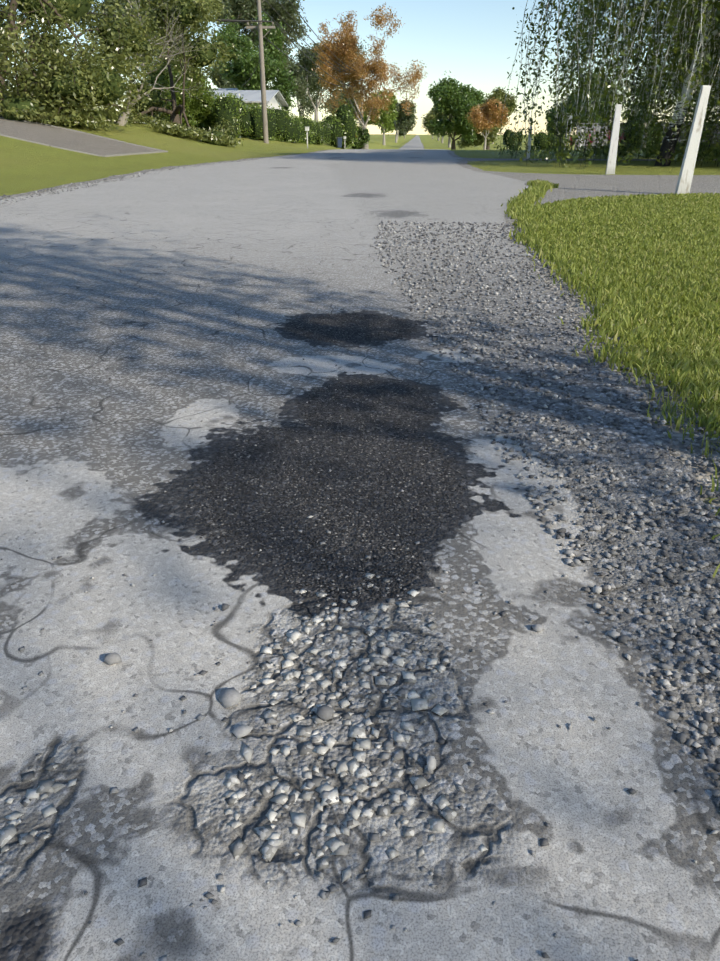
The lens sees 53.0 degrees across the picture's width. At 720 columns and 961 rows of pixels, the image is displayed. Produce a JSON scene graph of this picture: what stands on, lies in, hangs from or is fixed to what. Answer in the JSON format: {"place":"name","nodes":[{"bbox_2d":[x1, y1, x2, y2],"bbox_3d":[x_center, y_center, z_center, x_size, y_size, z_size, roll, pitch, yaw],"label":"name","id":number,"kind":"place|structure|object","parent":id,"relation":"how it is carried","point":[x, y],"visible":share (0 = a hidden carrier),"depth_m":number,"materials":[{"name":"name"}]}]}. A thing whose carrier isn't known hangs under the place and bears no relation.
{"place":"outdoors","nodes":[
{"label":"outdoors","id":0,"kind":"place"},
{"bbox_2d":[203,88,238,93],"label":"house roof","id":1,"kind":"structure","parent":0,"point":[225,89],"depth_m":66.14,"materials":[{"name":"grey"}]},
{"bbox_2d":[246,102,281,109],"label":"house walls","id":2,"kind":"structure","parent":0,"point":[275,105],"depth_m":51.80,"materials":[{"name":"white paint"}]},
{"bbox_2d":[211,90,287,105],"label":"house roof","id":3,"kind":"structure","parent":2,"relation":"on","point":[274,96],"depth_m":51.44,"materials":[{"name":"grey"}]},
{"bbox_2d":[244,101,287,106],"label":"house gutters","id":4,"kind":"object","parent":3,"relation":"attached to","point":[259,102],"depth_m":48.88,"materials":[{"name":"white metal"}]},
{"bbox_2d":[0,135,719,960],"bbox_3d":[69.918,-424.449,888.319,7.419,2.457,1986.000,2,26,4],"label":"road","id":5,"kind":"structure","parent":0,"point":[612,871],"depth_m":1.27,"materials":[{"name":"grey asphalt"}]},
{"bbox_2d":[0,157,262,203],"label":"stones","id":6,"kind":"object","parent":5,"relation":"on","point":[70,189],"visible":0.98,"depth_m":11.66,"materials":[{"name":"grey gravel"}]},
{"bbox_2d":[0,572,487,882],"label":"stones","id":7,"kind":"object","parent":5,"relation":"on","point":[273,842],"visible":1,"depth_m":0.94,"materials":[{"name":"grey stone"}]},
{"bbox_2d":[104,603,542,772],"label":"stones","id":8,"kind":"object","parent":5,"relation":"on","point":[229,697],"visible":0.98,"depth_m":1.03,"materials":[{"name":"grey stone"}]},
{"bbox_2d":[184,313,468,604],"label":"patch chips","id":9,"kind":"object","parent":5,"relation":"on","point":[357,536],"visible":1,"depth_m":1.69,"materials":[{"name":"black asphalt"}]},
{"bbox_2d":[110,498,548,960],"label":"stones","id":10,"kind":"object","parent":5,"relation":"on","point":[324,794],"visible":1,"depth_m":1.01,"materials":[{"name":"grey stone"}]},
{"bbox_2d":[0,236,719,960],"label":"stray stones","id":11,"kind":"object","parent":5,"relation":"on","point":[320,874],"visible":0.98,"depth_m":1.01,"materials":[{"name":"grey stone"}]},
{"bbox_2d":[370,220,719,811],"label":"stones","id":12,"kind":"object","parent":5,"relation":"on","point":[690,698],"visible":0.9,"depth_m":1.99,"materials":[{"name":"grey gravel"}]},
{"bbox_2d":[370,221,719,801],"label":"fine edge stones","id":13,"kind":"object","parent":5,"relation":"on","point":[702,726],"visible":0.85,"depth_m":1.76,"materials":[{"name":"grey gravel"}]},
{"bbox_2d":[0,120,719,386],"bbox_3d":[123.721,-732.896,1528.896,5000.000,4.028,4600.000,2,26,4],"label":"ground","id":14,"kind":"structure","parent":0,"point":[25,166],"depth_m":18.67,"materials":[{"name":"green plant"}]},
{"bbox_2d":[0,118,159,154],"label":"gravel pad","id":15,"kind":"object","parent":14,"relation":"on","point":[60,137],"depth_m":19.96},
{"bbox_2d":[0,117,167,156],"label":"pad edging","id":16,"kind":"object","parent":14,"relation":"on","point":[110,155],"visible":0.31,"depth_m":19.39,"materials":[{"name":"concrete"}]},
{"bbox_2d":[0,0,170,130],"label":"tree","id":17,"kind":"object","parent":14,"relation":"on","point":[51,114],"depth_m":22.93,"materials":[{"name":"green plant"}]},
{"bbox_2d":[73,0,181,84],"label":"tree","id":18,"kind":"object","parent":14,"relation":"on","point":[110,4],"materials":[{"name":"green plant"}]},
{"bbox_2d":[70,0,244,146],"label":"tree","id":19,"kind":"object","parent":14,"relation":"on","point":[167,126],"depth_m":30.01,"materials":[{"name":"green plant"}]},
{"bbox_2d":[116,0,212,125],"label":"dead tree trunk","id":20,"kind":"object","parent":14,"relation":"on","point":[122,119],"visible":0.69,"depth_m":27.51,"materials":[{"name":"plant"}]},
{"bbox_2d":[139,27,190,71],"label":"tree","id":21,"kind":"object","parent":14,"relation":"on","point":[177,47],"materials":[{"name":"plant"}]},
{"bbox_2d":[141,48,221,130],"bbox_3d":[-9.238,-19.648,37.099,5.038,4.978,5.842,2,26,4],"label":"tree","id":22,"kind":"object","parent":14,"relation":"on","point":[200,113],"depth_m":36.20,"materials":[{"name":"green plant"}]},
{"bbox_2d":[211,92,241,138],"bbox_3d":[-6.484,-17.861,35.380,1.251,2.108,3.826,2,26,4],"label":"hedge","id":23,"kind":"object","parent":14,"relation":"on","point":[225,110],"depth_m":34.29,"materials":[{"name":"green plant"}]},
{"bbox_2d":[223,93,252,137],"bbox_3d":[-6.407,-19.428,38.478,1.463,2.194,4.547,2,26,4],"label":"hedge","id":24,"kind":"object","parent":14,"relation":"on","point":[246,119],"depth_m":37.59,"materials":[{"name":"green plant"}]},
{"bbox_2d":[206,63,270,89],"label":"tree","id":25,"kind":"object","parent":14,"relation":"on","point":[220,82],"visible":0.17,"depth_m":157.85,"materials":[{"name":"green plant"}]},
{"bbox_2d":[209,9,298,114],"bbox_3d":[-8.915,-34.876,62.014,7.844,9.875,8.116,2,26,4],"label":"tree","id":26,"kind":"object","parent":14,"relation":"on","point":[249,59],"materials":[{"name":"green plant"}]},
{"bbox_2d":[246,0,274,143],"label":"power pole","id":27,"kind":"object","parent":14,"relation":"on","point":[259,27],"visible":0.98,"depth_m":37.76,"materials":[{"name":"wood"}]},
{"bbox_2d":[0,0,355,86],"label":"power lines","id":28,"kind":"object","parent":27,"relation":"attached to","point":[222,20],"visible":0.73,"depth_m":45.20,"materials":[{"name":"grey metal"}]},
{"bbox_2d":[212,0,310,81],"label":"tree","id":29,"kind":"object","parent":14,"relation":"on","point":[233,7],"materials":[{"name":"green plant"}]},
{"bbox_2d":[247,102,278,139],"bbox_3d":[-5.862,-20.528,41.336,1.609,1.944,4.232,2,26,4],"label":"hedge","id":30,"kind":"object","parent":14,"relation":"on","point":[258,127],"depth_m":39.99,"materials":[{"name":"green plant"}]},
{"bbox_2d":[270,105,286,140],"bbox_3d":[-5.637,-23.204,46.846,1.530,2.157,3.891,2,26,4],"label":"hedge","id":31,"kind":"object","parent":14,"relation":"on","point":[280,123],"depth_m":46.80,"materials":[{"name":"green plant"}]},
{"bbox_2d":[274,114,294,141],"bbox_3d":[-5.503,-24.296,49.401,1.847,2.064,4.141,2,26,4],"label":"hedge","id":32,"kind":"object","parent":14,"relation":"on","point":[288,128],"depth_m":49.48,"materials":[{"name":"green plant"}]},
{"bbox_2d":[281,109,300,142],"bbox_3d":[-5.146,-25.585,52.108,1.578,2.211,3.688,2,26,4],"label":"hedge","id":33,"kind":"object","parent":14,"relation":"on","point":[296,133],"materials":[{"name":"green plant"}]},
{"bbox_2d":[289,114,302,142],"bbox_3d":[-5.239,-26.726,54.661,1.600,2.160,4.036,2,26,4],"label":"hedge","id":34,"kind":"object","parent":14,"relation":"on","point":[295,116],"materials":[{"name":"green plant"}]},
{"bbox_2d":[276,57,324,118],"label":"tree","id":35,"kind":"object","parent":14,"relation":"on","point":[311,108],"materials":[{"name":"green plant"}]},
{"bbox_2d":[299,115,310,142],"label":"hedge","id":36,"kind":"object","parent":14,"relation":"on","point":[305,123],"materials":[{"name":"green plant"}]},
{"bbox_2d":[305,127,308,147],"bbox_3d":[-3.321,-21.575,45.511,0.260,1.325,0.460,2,26,4],"label":"letterbox","id":37,"kind":"object","parent":14,"relation":"on","point":[307,129],"visible":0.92,"depth_m":45.31,"materials":[{"name":"white paint"}]},
{"bbox_2d":[301,118,313,143],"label":"hedge","id":38,"kind":"object","parent":14,"relation":"on","point":[310,120],"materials":[{"name":"green plant"}]},
{"bbox_2d":[306,117,317,143],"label":"hedge","id":39,"kind":"object","parent":14,"relation":"on","point":[314,131],"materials":[{"name":"green plant"}]},
{"bbox_2d":[312,120,324,144],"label":"hedge","id":40,"kind":"object","parent":14,"relation":"on","point":[318,129],"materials":[{"name":"green plant"}]},
{"bbox_2d":[319,120,331,143],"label":"hedge","id":41,"kind":"object","parent":14,"relation":"on","point":[326,129],"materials":[{"name":"green plant"}]},
{"bbox_2d":[288,33,368,121],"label":"tree","id":42,"kind":"object","parent":14,"relation":"on","point":[302,58],"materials":[{"name":"green plant"}]},
{"bbox_2d":[336,138,341,147],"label":"wheelie bin","id":43,"kind":"object","parent":14,"relation":"on","point":[339,142],"visible":0.88,"depth_m":73.03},
{"bbox_2d":[322,100,358,148],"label":"lime bush","id":44,"kind":"object","parent":14,"relation":"on","point":[337,129],"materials":[{"name":"green plant"}]},
{"bbox_2d":[323,88,364,117],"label":"tree","id":45,"kind":"object","parent":14,"relation":"on","point":[352,101],"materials":[{"name":"green plant"}]},
{"bbox_2d":[349,125,369,148],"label":"bush","id":46,"kind":"object","parent":14,"relation":"on","point":[363,138],"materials":[{"name":"green plant"}]},
{"bbox_2d":[307,3,427,148],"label":"autumn tree","id":47,"kind":"object","parent":14,"relation":"on","point":[347,43],"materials":[{"name":"orange plant"}]},
{"bbox_2d":[357,89,398,145],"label":"tree","id":48,"kind":"object","parent":14,"relation":"on","point":[389,116],"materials":[{"name":"green plant"}]},
{"bbox_2d":[398,129,406,138],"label":"tree","id":49,"kind":"object","parent":14,"relation":"on","point":[401,133],"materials":[{"name":"green plant"}]},
{"bbox_2d":[393,98,417,142],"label":"tree","id":50,"kind":"object","parent":14,"relation":"on","point":[406,123],"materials":[{"name":"green plant"}]},
{"bbox_2d":[421,103,457,147],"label":"tree","id":51,"kind":"object","parent":14,"relation":"on","point":[425,121],"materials":[{"name":"green plant"}]},
{"bbox_2d":[426,70,484,149],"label":"tree","id":52,"kind":"object","parent":14,"relation":"on","point":[448,96],"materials":[{"name":"green plant"}]},
{"bbox_2d":[456,87,517,149],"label":"tree","id":53,"kind":"object","parent":14,"relation":"on","point":[502,96],"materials":[{"name":"green plant"}]},
{"bbox_2d":[465,97,510,149],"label":"tree","id":54,"kind":"object","parent":14,"relation":"on","point":[481,116],"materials":[{"name":"brown plant"}]},
{"bbox_2d":[491,106,516,143],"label":"tree","id":55,"kind":"object","parent":14,"relation":"on","point":[510,112],"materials":[{"name":"green plant"}]},
{"bbox_2d":[501,127,523,149],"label":"bush","id":56,"kind":"object","parent":14,"relation":"on","point":[507,133],"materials":[{"name":"green plant"}]},
{"bbox_2d":[526,126,531,158],"bbox_3d":[5.225,-10.286,22.323,0.120,1.230,0.060,2,26,4],"label":"marker post","id":57,"kind":"object","parent":14,"relation":"on","point":[529,147],"visible":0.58,"depth_m":22.27,"materials":[{"name":"white paint"}]},
{"bbox_2d":[533,129,555,149],"bbox_3d":[13.325,-24.360,51.647,2.007,1.460,1.535,-8,27,-16],"label":"bush","id":58,"kind":"object","parent":14,"relation":"on","point":[541,144],"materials":[{"name":"green plant"}]},
{"bbox_2d":[543,71,614,149],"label":"tree","id":59,"kind":"object","parent":14,"relation":"on","point":[549,113],"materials":[{"name":"green plant"}]},
{"bbox_2d":[561,88,618,104],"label":"tree","id":60,"kind":"object","parent":14,"relation":"on","point":[615,99],"depth_m":171.27,"materials":[{"name":"green plant"}]},
{"bbox_2d":[461,158,719,204],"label":"road","id":61,"kind":"structure","parent":14,"relation":"on","point":[575,186],"depth_m":11.66,"materials":[{"name":"grey asphalt"}]},
{"bbox_2d":[494,0,719,166],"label":"weeping willow","id":62,"kind":"object","parent":14,"relation":"on","point":[672,19],"depth_m":17.65,"materials":[{"name":"green plant"}]},
{"bbox_2d":[501,179,719,577],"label":"grass blades","id":63,"kind":"object","parent":14,"relation":"on","point":[519,208],"visible":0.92,"depth_m":3.01,"materials":[{"name":"green plant"}]},
{"bbox_2d":[605,104,621,173],"bbox_3d":[4.972,-6.508,14.147,0.190,1.531,0.075,3,26,6],"label":"marker post","id":64,"kind":"object","parent":14,"relation":"on","point":[611,160],"visible":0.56,"depth_m":14.08,"materials":[{"name":"white paint"}]},
{"bbox_2d":[529,192,719,430],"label":"lawn","id":65,"kind":"structure","parent":14,"relation":"on","point":[612,233],"depth_m":4.67,"materials":[{"name":"green plant"}]},
{"bbox_2d":[620,110,657,148],"bbox_3d":[17.781,-22.223,45.595,2.279,2.941,2.863,2,26,4],"label":"bush","id":66,"kind":"object","parent":14,"relation":"on","point":[633,143],"depth_m":45.00,"materials":[{"name":"green plant"}]},
{"bbox_2d":[624,66,679,149],"bbox_3d":[12.800,-16.307,31.684,3.108,3.515,4.287,21,33,37],"label":"small tree","id":67,"kind":"object","parent":14,"relation":"on","point":[637,89],"depth_m":31.94,"materials":[{"name":"green plant"}]},
{"bbox_2d":[605,0,719,159],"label":"tree","id":68,"kind":"object","parent":14,"relation":"on","point":[673,107],"depth_m":23.88,"materials":[{"name":"green plant"}]},
{"bbox_2d":[675,85,710,193],"bbox_3d":[4.264,-4.220,9.353,0.225,1.585,0.075,-1,26,-1],"label":"marker post","id":69,"kind":"object","parent":14,"relation":"on","point":[684,182],"visible":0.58,"depth_m":9.28,"materials":[{"name":"white paint"}]},
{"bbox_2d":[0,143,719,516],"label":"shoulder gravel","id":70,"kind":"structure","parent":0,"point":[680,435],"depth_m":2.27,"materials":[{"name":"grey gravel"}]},
{"bbox_2d":[0,0,719,134],"label":"sky","id":71,"kind":"structure","parent":0,"point":[474,40],"materials":[{"name":"blue"}]},
{"bbox_2d":[576,124,607,149],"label":"grey fence panels","id":72,"kind":"object","parent":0,"point":[598,127],"visible":0.07,"depth_m":53.07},
{"bbox_2d":[652,123,664,145],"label":"bush","id":73,"kind":"object","parent":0,"point":[659,136],"depth_m":48.01,"materials":[{"name":"green plant"}]},
{"bbox_2d":[611,123,719,148],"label":"charcoal fence panels","id":74,"kind":"object","parent":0,"point":[682,132],"depth_m":52.63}
]}

